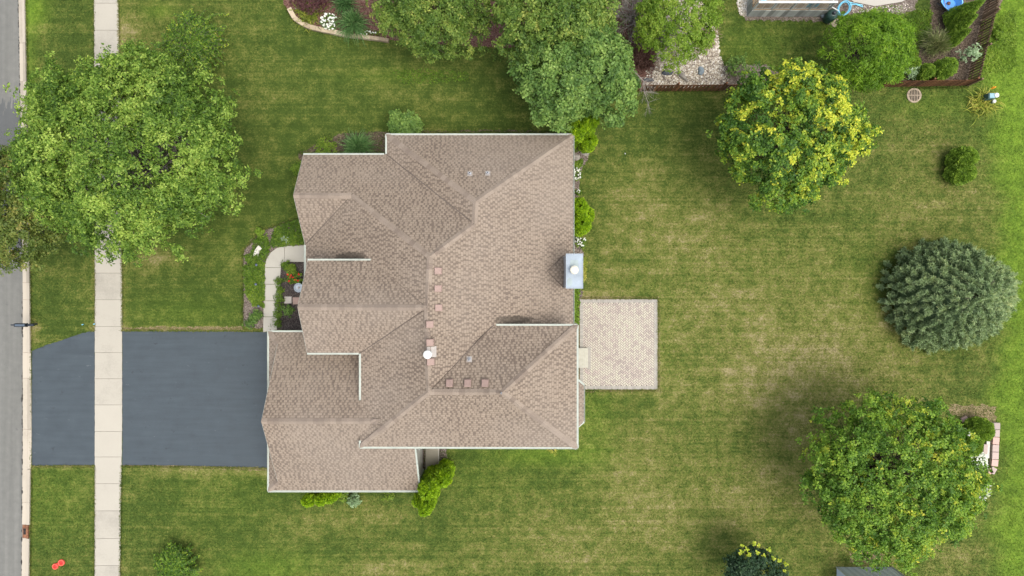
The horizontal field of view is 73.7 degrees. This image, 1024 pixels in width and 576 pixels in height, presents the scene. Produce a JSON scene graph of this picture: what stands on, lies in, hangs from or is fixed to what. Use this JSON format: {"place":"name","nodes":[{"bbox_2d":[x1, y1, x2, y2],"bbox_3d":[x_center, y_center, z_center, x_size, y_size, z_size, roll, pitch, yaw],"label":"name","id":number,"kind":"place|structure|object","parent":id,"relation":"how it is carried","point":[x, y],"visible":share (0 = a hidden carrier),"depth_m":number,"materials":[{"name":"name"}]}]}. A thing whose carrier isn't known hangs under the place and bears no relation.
{"place":"outdoors","nodes":[
{"label":"outdoors","id":0,"kind":"place"},
{"bbox_2d":[0,0,22,575],"bbox_3d":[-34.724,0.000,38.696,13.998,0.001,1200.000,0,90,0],"label":"road","id":1,"kind":"structure","parent":0,"point":[11,363],"depth_m":38.70,"materials":[{"name":"grey asphalt"}]},
{"bbox_2d":[17,0,22,570],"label":"tar seam","id":2,"kind":"object","parent":1,"relation":"on","point":[22,346],"visible":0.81,"depth_m":38.68,"materials":[{"name":"grey asphalt"}]},
{"bbox_2d":[32,331,94,465],"bbox_3d":[-25.427,6.251,38.690,3.597,0.020,7.682,0,90,0],"label":"driveway apron","id":3,"kind":"object","parent":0,"point":[63,402],"visible":1,"depth_m":38.68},
{"bbox_2d":[94,0,121,575],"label":"sidewalk","id":4,"kind":"structure","parent":0,"point":[108,395],"depth_m":38.66,"materials":[{"name":"concrete"}]},
{"bbox_2d":[122,331,266,467],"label":"driveway","id":5,"kind":"structure","parent":0,"point":[196,398],"depth_m":38.68,"materials":[{"name":"grey asphalt"}]},
{"bbox_2d":[263,245,303,331],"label":"walkway","id":6,"kind":"structure","parent":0,"point":[276,256],"depth_m":38.65,"materials":[{"name":"concrete"}]},
{"bbox_2d":[328,0,362,19],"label":"ornamental grass","id":7,"kind":"object","parent":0,"point":[344,5],"depth_m":38.20,"materials":[{"name":"green plant"}]},
{"bbox_2d":[332,128,380,152],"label":"ornamental grass","id":8,"kind":"object","parent":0,"point":[355,144],"depth_m":37.99,"materials":[{"name":"green plant"}]},
{"bbox_2d":[25,0,1023,575],"bbox_3d":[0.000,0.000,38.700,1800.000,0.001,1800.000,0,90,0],"label":"lawn","id":9,"kind":"structure","parent":0,"point":[432,548],"depth_m":38.70,"materials":[{"name":"green plant"}]},
{"bbox_2d":[11,323,37,326],"bbox_3d":[-27.025,2.041,38.117,1.328,1.365,0.200,0,90,0],"label":"mailbox","id":10,"kind":"object","parent":9,"relation":"on","point":[22,324],"visible":1,"depth_m":37.50,"materials":[{"name":"black metal"}]},
{"bbox_2d":[19,0,31,575],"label":"kerb","id":11,"kind":"structure","parent":9,"relation":"on","point":[27,453],"depth_m":38.68,"materials":[{"name":"concrete"}]},
{"bbox_2d":[0,143,71,276],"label":"street tree","id":12,"kind":"object","parent":9,"relation":"on","point":[14,221],"visible":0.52,"depth_m":32.79,"materials":[{"name":"green plant"}]},
{"bbox_2d":[1,38,262,267],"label":"maple tree","id":13,"kind":"object","parent":9,"relation":"on","point":[57,181],"visible":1,"depth_m":31.01,"materials":[{"name":"green plant"}]},
{"bbox_2d":[153,540,202,575],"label":"arching shrub","id":14,"kind":"object","parent":9,"relation":"on","point":[174,562],"visible":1,"depth_m":37.80,"materials":[{"name":"green plant"}]},
{"bbox_2d":[122,326,242,331],"bbox_3d":[-18.626,2.329,38.704,6.942,0.020,0.392,0,90,0],"label":"dry strip","id":15,"kind":"object","parent":9,"relation":"on","point":[226,328],"visible":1,"depth_m":38.69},
{"bbox_2d":[156,7,229,81],"bbox_3d":[-17.770,-13.626,37.925,4.130,1.081,4.342,0,90,0],"label":"arching shrub","id":16,"kind":"object","parent":9,"relation":"on","point":[190,43],"visible":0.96,"depth_m":37.71,"materials":[{"name":"green plant"}]},
{"bbox_2d":[123,465,265,470],"bbox_3d":[-18.008,10.152,38.704,8.217,0.020,0.338,1,90,0],"label":"dry margin","id":17,"kind":"object","parent":9,"relation":"on","point":[202,466],"visible":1,"depth_m":38.69,"materials":[{"name":"plant"}]},
{"bbox_2d":[242,219,304,328],"bbox_3d":[-13.907,-1.217,38.702,3.183,0.020,7.260,29,90,0],"label":"front bed","id":18,"kind":"object","parent":9,"relation":"on","point":[248,308],"visible":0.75,"depth_m":38.69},
{"bbox_2d":[241,261,265,307],"bbox_3d":[-14.602,-0.176,38.547,1.406,0.282,2.704,0,90,0],"label":"ground cover","id":19,"kind":"object","parent":18,"relation":"on","point":[255,275],"visible":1,"depth_m":38.54,"materials":[{"name":"green plant"}]},
{"bbox_2d":[248,308,263,323],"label":"bed shrub","id":20,"kind":"object","parent":18,"relation":"on","point":[255,316],"visible":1,"depth_m":38.11,"materials":[{"name":"green plant"}]},
{"bbox_2d":[243,233,270,264],"bbox_3d":[-14.278,-2.112,38.568,1.291,0.240,2.158,29,90,0],"label":"ground cover","id":21,"kind":"object","parent":18,"relation":"on","point":[251,257],"visible":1,"depth_m":38.56,"materials":[{"name":"green plant"}]},
{"bbox_2d":[269,218,304,247],"bbox_3d":[-12.693,-3.100,38.508,2.130,0.360,1.728,0,90,0],"label":"ground cover","id":22,"kind":"object","parent":18,"relation":"on","point":[278,234],"visible":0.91,"depth_m":38.50,"materials":[{"name":"green plant"}]},
{"bbox_2d":[277,262,303,329],"bbox_3d":[-12.539,0.424,38.698,1.635,0.020,3.948,0,90,0],"label":"entry bed","id":23,"kind":"object","parent":9,"relation":"on","point":[293,322],"visible":0.41,"depth_m":38.69,"materials":[{"name":"brown soil"}]},
{"bbox_2d":[284,263,296,275],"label":"entry shrub","id":24,"kind":"object","parent":23,"relation":"on","point":[289,269],"visible":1,"depth_m":38.19,"materials":[{"name":"green plant"}]},
{"bbox_2d":[290,161,300,176],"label":"corner bush","id":25,"kind":"object","parent":9,"relation":"on","point":[295,168],"visible":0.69,"depth_m":37.91,"materials":[{"name":"green plant"}]},
{"bbox_2d":[300,492,318,507],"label":"arborvitae","id":26,"kind":"object","parent":9,"relation":"on","point":[307,500],"visible":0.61,"depth_m":36.42,"materials":[{"name":"green plant"}]},
{"bbox_2d":[314,492,327,506],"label":"arborvitae","id":27,"kind":"object","parent":9,"relation":"on","point":[319,499],"visible":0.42,"depth_m":36.40,"materials":[{"name":"green plant"}]},
{"bbox_2d":[323,492,341,504],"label":"arborvitae","id":28,"kind":"object","parent":9,"relation":"on","point":[332,497],"visible":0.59,"depth_m":36.56,"materials":[{"name":"green plant"}]},
{"bbox_2d":[346,492,361,507],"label":"garden bush","id":29,"kind":"object","parent":9,"relation":"on","point":[352,502],"visible":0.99,"depth_m":38.15,"materials":[{"name":"green plant"}]},
{"bbox_2d":[386,109,424,132],"bbox_3d":[-5.928,-8.873,37.941,2.103,1.717,2.255,0,90,0],"label":"hydrangea bush","id":30,"kind":"object","parent":9,"relation":"on","point":[400,122],"visible":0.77,"depth_m":37.47,"materials":[{"name":"green plant"}]},
{"bbox_2d":[283,0,529,50],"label":"island bed","id":31,"kind":"object","parent":9,"relation":"on","point":[494,35],"visible":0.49,"depth_m":38.69,"materials":[{"name":"brown soil"}]},
{"bbox_2d":[287,0,328,33],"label":"perennial","id":32,"kind":"object","parent":31,"relation":"on","point":[310,18],"visible":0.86,"depth_m":38.46,"materials":[{"name":"green plant"}]},
{"bbox_2d":[289,0,328,14],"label":"barberry bush","id":33,"kind":"object","parent":31,"relation":"on","point":[317,3],"visible":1,"depth_m":38.00,"materials":[{"name":"red plant"}]},
{"bbox_2d":[320,12,338,29],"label":"white flowers","id":34,"kind":"object","parent":31,"relation":"on","point":[332,18],"visible":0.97,"depth_m":38.32,"materials":[{"name":"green plant"}]},
{"bbox_2d":[287,7,388,42],"bbox_3d":[-9.903,-14.566,38.585,5.999,0.270,0.859,18,90,0],"label":"stone edging","id":35,"kind":"object","parent":31,"relation":"on","point":[330,31],"visible":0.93,"depth_m":38.46,"materials":[{"name":"beige stone"}]},
{"bbox_2d":[331,6,374,48],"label":"ornamental grass","id":36,"kind":"object","parent":31,"relation":"on","point":[351,22],"depth_m":38.05,"materials":[{"name":"green plant"}]},
{"bbox_2d":[365,0,502,63],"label":"crabapple tree","id":37,"kind":"object","parent":31,"relation":"on","point":[444,19],"visible":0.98,"depth_m":34.11,"materials":[{"name":"green plant"}]},
{"bbox_2d":[411,492,419,507],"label":"arborvitae","id":38,"kind":"object","parent":9,"relation":"on","point":[415,500],"visible":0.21,"depth_m":35.25,"materials":[{"name":"green plant"}]},
{"bbox_2d":[261,133,584,492],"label":"house","id":39,"kind":"structure","parent":9,"relation":"on","point":[443,277],"depth_m":33.46,"materials":[{"name":"brown"}]},
{"bbox_2d":[298,129,556,159],"bbox_3d":[-3.920,-8.219,38.704,16.434,0.020,1.591,-2,90,0],"label":"bed","id":40,"kind":"object","parent":9,"relation":"on","point":[339,136],"visible":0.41,"depth_m":38.69,"materials":[{"name":"soil"}]},
{"bbox_2d":[314,136,336,152],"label":"bush","id":41,"kind":"object","parent":40,"relation":"on","point":[324,145],"visible":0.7,"depth_m":37.92,"materials":[{"name":"green plant"}]},
{"bbox_2d":[566,119,586,148],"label":"arborvitae","id":42,"kind":"object","parent":40,"relation":"on","point":[578,133],"visible":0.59,"depth_m":35.64,"materials":[{"name":"green plant"}]},
{"bbox_2d":[577,114,600,137],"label":"arborvitae","id":43,"kind":"object","parent":40,"relation":"on","point":[591,124],"visible":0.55,"depth_m":35.35,"materials":[{"name":"green plant"}]},
{"bbox_2d":[418,488,440,516],"bbox_3d":[-4.401,11.157,36.239,0.998,5.023,1.014,0,90,0],"label":"arborvitae","id":44,"kind":"object","parent":9,"relation":"on","point":[425,508],"visible":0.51,"depth_m":34.38,"materials":[{"name":"green plant"}]},
{"bbox_2d":[416,464,442,500],"bbox_3d":[-4.341,10.421,36.491,1.282,4.518,1.286,0,90,0],"label":"arborvitae","id":45,"kind":"object","parent":9,"relation":"on","point":[428,484],"visible":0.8,"depth_m":35.03,"materials":[{"name":"green plant"}]},
{"bbox_2d":[392,67,469,84],"bbox_3d":[-4.639,-12.020,38.639,4.499,0.098,1.034,0,90,0],"label":"clover patch","id":46,"kind":"object","parent":9,"relation":"on","point":[436,73],"visible":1,"depth_m":38.68,"materials":[{"name":"green plant"}]},
{"bbox_2d":[426,449,437,467],"bbox_3d":[-4.498,9.464,38.660,0.769,0.180,1.923,0,90,0],"label":"side stoop","id":47,"kind":"object","parent":9,"relation":"on","point":[431,456],"visible":0.29,"depth_m":38.57,"materials":[{"name":"concrete"}]},
{"bbox_2d":[423,449,447,468],"bbox_3d":[-4.563,9.702,38.704,1.844,0.020,1.241,0,90,0],"label":"corner bed","id":48,"kind":"object","parent":9,"relation":"on","point":[443,454],"visible":0.23,"depth_m":38.69,"materials":[{"name":"brown soil"}]},
{"bbox_2d":[434,458,455,488],"bbox_3d":[-3.714,10.119,37.082,1.237,3.336,1.251,0,90,0],"label":"arborvitae","id":49,"kind":"object","parent":9,"relation":"on","point":[444,470],"visible":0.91,"depth_m":36.20,"materials":[{"name":"green plant"}]},
{"bbox_2d":[488,0,621,69],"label":"shade tree","id":50,"kind":"object","parent":9,"relation":"on","point":[514,15],"visible":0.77,"depth_m":31.53,"materials":[{"name":"green plant"}]},
{"bbox_2d":[506,19,641,132],"bbox_3d":[3.035,-10.692,34.883,6.692,7.834,6.048,0,90,0],"label":"linden tree","id":51,"kind":"object","parent":9,"relation":"on","point":[580,92],"visible":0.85,"depth_m":32.31,"materials":[{"name":"green plant"}]},
{"bbox_2d":[574,151,587,298],"bbox_3d":[3.764,-3.571,38.702,1.215,0.020,8.409,0,90,0],"label":"side bed","id":52,"kind":"object","parent":9,"relation":"on","point":[577,250],"visible":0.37,"depth_m":38.69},
{"bbox_2d":[573,289,580,324],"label":"side weeds","id":53,"kind":"object","parent":52,"relation":"on","point":[577,304],"visible":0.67,"depth_m":38.62,"materials":[{"name":"green plant"}]},
{"bbox_2d":[574,236,586,249],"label":"white flowers","id":54,"kind":"object","parent":52,"relation":"on","point":[582,245],"visible":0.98,"depth_m":38.46,"materials":[{"name":"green plant"}]},
{"bbox_2d":[574,197,589,215],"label":"arborvitae","id":55,"kind":"object","parent":52,"relation":"on","point":[582,203],"visible":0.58,"depth_m":36.30,"materials":[{"name":"green plant"}]},
{"bbox_2d":[574,213,591,236],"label":"arborvitae","id":56,"kind":"object","parent":52,"relation":"on","point":[580,230],"visible":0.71,"depth_m":36.26,"materials":[{"name":"green plant"}]},
{"bbox_2d":[578,134,598,153],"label":"arborvitae","id":57,"kind":"object","parent":9,"relation":"on","point":[587,144],"visible":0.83,"depth_m":37.02,"materials":[{"name":"green plant"}]},
{"bbox_2d":[578,296,659,392],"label":"patio","id":58,"kind":"structure","parent":9,"relation":"on","point":[618,339],"depth_m":38.67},
{"bbox_2d":[579,348,587,367],"bbox_3d":[3.983,3.938,38.560,0.582,0.280,1.104,0,90,0],"label":"back step","id":59,"kind":"object","parent":58,"relation":"on","point":[583,357],"visible":0.86,"depth_m":38.42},
{"bbox_2d":[606,0,660,87],"bbox_3d":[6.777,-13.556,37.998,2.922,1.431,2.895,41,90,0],"label":"bare shrub","id":60,"kind":"object","parent":9,"relation":"on","point":[635,52],"visible":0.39,"depth_m":38.01,"materials":[{"name":"brown soil"}]},
{"bbox_2d":[596,0,646,46],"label":"wild growth","id":61,"kind":"object","parent":60,"relation":"on","point":[624,20],"visible":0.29,"depth_m":38.21,"materials":[{"name":"green plant"}]},
{"bbox_2d":[612,0,665,50],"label":"bare shrub","id":62,"kind":"object","parent":60,"relation":"on","point":[629,17],"visible":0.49,"depth_m":37.93,"materials":[{"name":"grey plant"}]},
{"bbox_2d":[635,72,657,114],"bbox_3d":[7.080,-10.984,37.322,1.391,2.779,3.535,-20,90,0],"label":"dead branch","id":63,"kind":"object","parent":60,"relation":"on","point":[643,84],"visible":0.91,"depth_m":36.26,"materials":[{"name":"grey wood"}]},
{"bbox_2d":[633,47,660,74],"bbox_3d":[7.522,-12.806,38.293,1.816,0.842,1.668,0,90,0],"label":"brush pile","id":64,"kind":"object","parent":60,"relation":"on","point":[647,63],"visible":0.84,"depth_m":38.27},
{"bbox_2d":[637,82,726,90],"bbox_3d":[9.161,-11.222,38.075,5.371,1.350,0.150,0,90,0],"label":"picket fence","id":65,"kind":"object","parent":9,"relation":"on","point":[677,86],"visible":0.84,"depth_m":38.00,"materials":[{"name":"brown wood"}]},
{"bbox_2d":[647,0,724,87],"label":"pebble bed","id":66,"kind":"object","parent":9,"relation":"on","point":[687,63],"visible":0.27,"depth_m":38.69,"materials":[{"name":"beige gravel"}]},
{"bbox_2d":[632,0,724,73],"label":"young tree","id":67,"kind":"object","parent":66,"relation":"on","point":[695,35],"visible":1,"depth_m":34.97,"materials":[{"name":"green plant"}]},
{"bbox_2d":[644,42,727,86],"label":"pebbles","id":68,"kind":"object","parent":66,"relation":"on","point":[655,71],"visible":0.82,"depth_m":38.68,"materials":[{"name":"gravel"}]},
{"bbox_2d":[716,63,778,89],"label":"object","id":69,"kind":"object","parent":9,"relation":"on","point":[733,80],"visible":0.27,"depth_m":38.69,"materials":[{"name":"green plant"}]},
{"bbox_2d":[725,53,749,77],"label":"shrub","id":70,"kind":"object","parent":69,"relation":"on","point":[742,59],"visible":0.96,"depth_m":37.94,"materials":[{"name":"green plant"}]},
{"bbox_2d":[721,540,788,575],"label":"corner maple","id":71,"kind":"object","parent":9,"relation":"on","point":[739,564],"visible":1,"depth_m":35.40,"materials":[{"name":"green plant"}]},
{"bbox_2d":[747,0,837,16],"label":"raised deck","id":72,"kind":"structure","parent":9,"relation":"on","point":[783,8],"depth_m":37.81,"materials":[{"name":"grey wood"}]},
{"bbox_2d":[706,56,884,215],"bbox_3d":[14.067,-7.847,35.100,7.669,7.399,7.845,-32,90,0],"label":"yellow tipped maple","id":73,"kind":"object","parent":9,"relation":"on","point":[830,108],"visible":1,"depth_m":32.66,"materials":[{"name":"green plant"}]},
{"bbox_2d":[821,0,838,26],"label":"pool filter","id":74,"kind":"object","parent":9,"relation":"on","point":[829,16],"visible":0.86,"depth_m":38.03,"materials":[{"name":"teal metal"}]},
{"bbox_2d":[744,0,917,21],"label":"gravel margin","id":75,"kind":"object","parent":9,"relation":"on","point":[845,6],"visible":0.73,"depth_m":38.69,"materials":[{"name":"grey gravel"}]},
{"bbox_2d":[837,0,862,15],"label":"pool hose","id":76,"kind":"object","parent":75,"relation":"on","point":[849,8],"visible":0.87,"depth_m":38.30,"materials":[{"name":"blue plastic"}]},
{"bbox_2d":[815,4,919,94],"bbox_3d":[18.508,-12.419,36.072,5.175,5.456,4.521,0,90,0],"label":"honey locust tree","id":77,"kind":"object","parent":9,"relation":"on","point":[893,34],"visible":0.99,"depth_m":34.62,"materials":[{"name":"green plant"}]},
{"bbox_2d":[836,566,904,575],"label":"garden shed","id":78,"kind":"structure","parent":9,"relation":"on","point":[858,571],"depth_m":38.06,"materials":[{"name":"grey"}]},
{"bbox_2d":[795,388,1003,575],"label":"golden green maple","id":79,"kind":"object","parent":9,"relation":"on","point":[867,465],"visible":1,"depth_m":32.57,"materials":[{"name":"green plant"}]},
{"bbox_2d":[906,88,921,102],"bbox_3d":[22.782,-10.915,38.669,0.840,0.063,0.840,0,90,0],"label":"yard drain","id":80,"kind":"object","parent":9,"relation":"in","point":[912,94],"visible":1,"depth_m":38.65,"materials":[{"name":"concrete"}]},
{"bbox_2d":[883,77,979,86],"bbox_3d":[23.249,-11.487,38.100,4.888,1.300,0.150,-1,90,0],"label":"picket fence","id":81,"kind":"object","parent":9,"relation":"on","point":[939,83],"visible":0.88,"depth_m":38.06,"materials":[{"name":"brown wood"}]},
{"bbox_2d":[876,236,1022,354],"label":"blue spruce","id":82,"kind":"object","parent":9,"relation":"on","point":[936,286],"visible":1,"depth_m":36.02,"materials":[{"name":"green plant"}]},
{"bbox_2d":[902,0,1002,84],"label":"garden bed","id":83,"kind":"object","parent":9,"relation":"on","point":[969,39],"visible":0.36,"depth_m":38.69,"materials":[{"name":"soil"}]},
{"bbox_2d":[903,60,920,79],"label":"silver shrub","id":84,"kind":"object","parent":83,"relation":"on","point":[913,73],"visible":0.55,"depth_m":37.76,"materials":[{"name":"green plant"}]},
{"bbox_2d":[904,56,921,74],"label":"cone evergreen","id":85,"kind":"object","parent":83,"relation":"on","point":[915,63],"visible":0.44,"depth_m":37.34,"materials":[{"name":"green plant"}]},
{"bbox_2d":[903,8,933,43],"bbox_3d":[22.907,-14.830,38.584,1.832,0.207,2.031,0,90,0],"label":"garden growth","id":86,"kind":"object","parent":83,"relation":"on","point":[926,24],"visible":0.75,"depth_m":38.61,"materials":[{"name":"green plant"}]},
{"bbox_2d":[911,62,935,80],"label":"cone evergreen","id":87,"kind":"object","parent":83,"relation":"on","point":[927,71],"visible":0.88,"depth_m":37.55,"materials":[{"name":"green plant"}]},
{"bbox_2d":[929,57,958,81],"bbox_3d":[23.874,-12.071,37.729,1.294,2.041,1.329,0,90,0],"label":"cone evergreen","id":88,"kind":"object","parent":83,"relation":"on","point":[946,67],"visible":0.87,"depth_m":37.25,"materials":[{"name":"green plant"}]},
{"bbox_2d":[941,0,962,13],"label":"wheelbarrow","id":89,"kind":"object","parent":83,"relation":"on","point":[955,3],"visible":0.39,"depth_m":38.37,"materials":[{"name":"blue plastic"}]},
{"bbox_2d":[944,28,971,50],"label":"cone evergreen","id":90,"kind":"object","parent":83,"relation":"on","point":[957,37],"visible":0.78,"depth_m":37.38,"materials":[{"name":"green plant"}]},
{"bbox_2d":[945,13,977,33],"bbox_3d":[24.836,-14.553,37.563,1.033,2.375,1.053,0,90,0],"label":"cone evergreen","id":91,"kind":"object","parent":83,"relation":"on","point":[965,22],"visible":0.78,"depth_m":37.43,"materials":[{"name":"green plant"}]},
{"bbox_2d":[942,0,985,25],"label":"cone evergreen","id":92,"kind":"object","parent":83,"relation":"on","point":[955,14],"visible":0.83,"depth_m":37.28,"materials":[{"name":"green plant"}]},
{"bbox_2d":[955,43,982,62],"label":"shrub","id":93,"kind":"object","parent":83,"relation":"on","point":[969,52],"visible":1,"depth_m":37.44,"materials":[{"name":"green plant"}]},
{"bbox_2d":[942,163,977,185],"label":"clipped bush","id":94,"kind":"object","parent":9,"relation":"on","point":[959,175],"visible":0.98,"depth_m":37.59,"materials":[{"name":"green plant"}]},
{"bbox_2d":[944,146,979,165],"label":"clipped bush","id":95,"kind":"object","parent":9,"relation":"on","point":[957,156],"visible":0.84,"depth_m":37.44,"materials":[{"name":"green plant"}]},
{"bbox_2d":[959,433,983,456],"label":"clipped bush","id":96,"kind":"object","parent":9,"relation":"on","point":[979,450],"visible":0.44,"depth_m":37.69,"materials":[{"name":"green plant"}]},
{"bbox_2d":[948,404,996,421],"bbox_3d":[26.140,7.240,38.704,2.806,0.020,1.404,0,90,0],"label":"trunk ring","id":97,"kind":"object","parent":9,"relation":"on","point":[960,408],"visible":0.69,"depth_m":38.69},
{"bbox_2d":[964,452,987,467],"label":"white hydrangea","id":98,"kind":"object","parent":9,"relation":"on","point":[982,458],"visible":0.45,"depth_m":37.80,"materials":[{"name":"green plant"}]},
{"bbox_2d":[962,416,995,441],"bbox_3d":[26.110,7.887,38.032,1.714,1.435,1.540,0,90,0],"label":"clipped bush","id":99,"kind":"object","parent":9,"relation":"on","point":[983,429],"visible":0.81,"depth_m":37.64,"materials":[{"name":"green plant"}]},
{"bbox_2d":[960,415,999,473],"bbox_3d":[26.999,8.620,38.600,1.815,0.240,3.648,-26,90,0],"label":"block edging","id":100,"kind":"object","parent":9,"relation":"on","point":[992,449],"visible":0.75,"depth_m":38.48,"materials":[{"name":"concrete"}]},
{"bbox_2d":[966,0,1000,85],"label":"picket fence","id":101,"kind":"object","parent":9,"relation":"on","point":[983,31],"visible":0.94,"depth_m":38.00,"materials":[{"name":"brown wood"}]},
{"bbox_2d":[962,81,1004,127],"bbox_3d":[26.457,-10.509,38.405,2.511,0.550,2.266,-24,90,0],"label":"yellow daylily","id":102,"kind":"object","parent":9,"relation":"on","point":[985,105],"visible":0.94,"depth_m":38.41,"materials":[{"name":"plant"}]},
{"bbox_2d":[978,10,1018,75],"bbox_3d":[27.475,-13.878,38.593,2.448,0.189,3.769,0,90,0],"label":"wild growth","id":103,"kind":"object","parent":9,"relation":"on","point":[1000,51],"visible":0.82,"depth_m":38.63,"materials":[{"name":"green plant"}]},
{"bbox_2d":[992,24,1006,43],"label":"wild shrub","id":104,"kind":"object","parent":9,"relation":"on","point":[999,31],"visible":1,"depth_m":38.35,"materials":[{"name":"green plant"}]},
{"bbox_2d":[737,0,746,15],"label":"pebbles","id":105,"kind":"object","parent":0,"point":[741,11],"visible":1,"depth_m":38.67,"materials":[{"name":"stone"}]},
{"bbox_2d":[852,0,903,5],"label":"neighbour patio","id":106,"kind":"structure","parent":0,"point":[875,2],"depth_m":38.65,"materials":[{"name":"concrete"}]},
{"bbox_2d":[916,24,955,59],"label":"ornamental grass","id":107,"kind":"object","parent":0,"point":[936,43],"depth_m":37.92,"materials":[{"name":"plant"}]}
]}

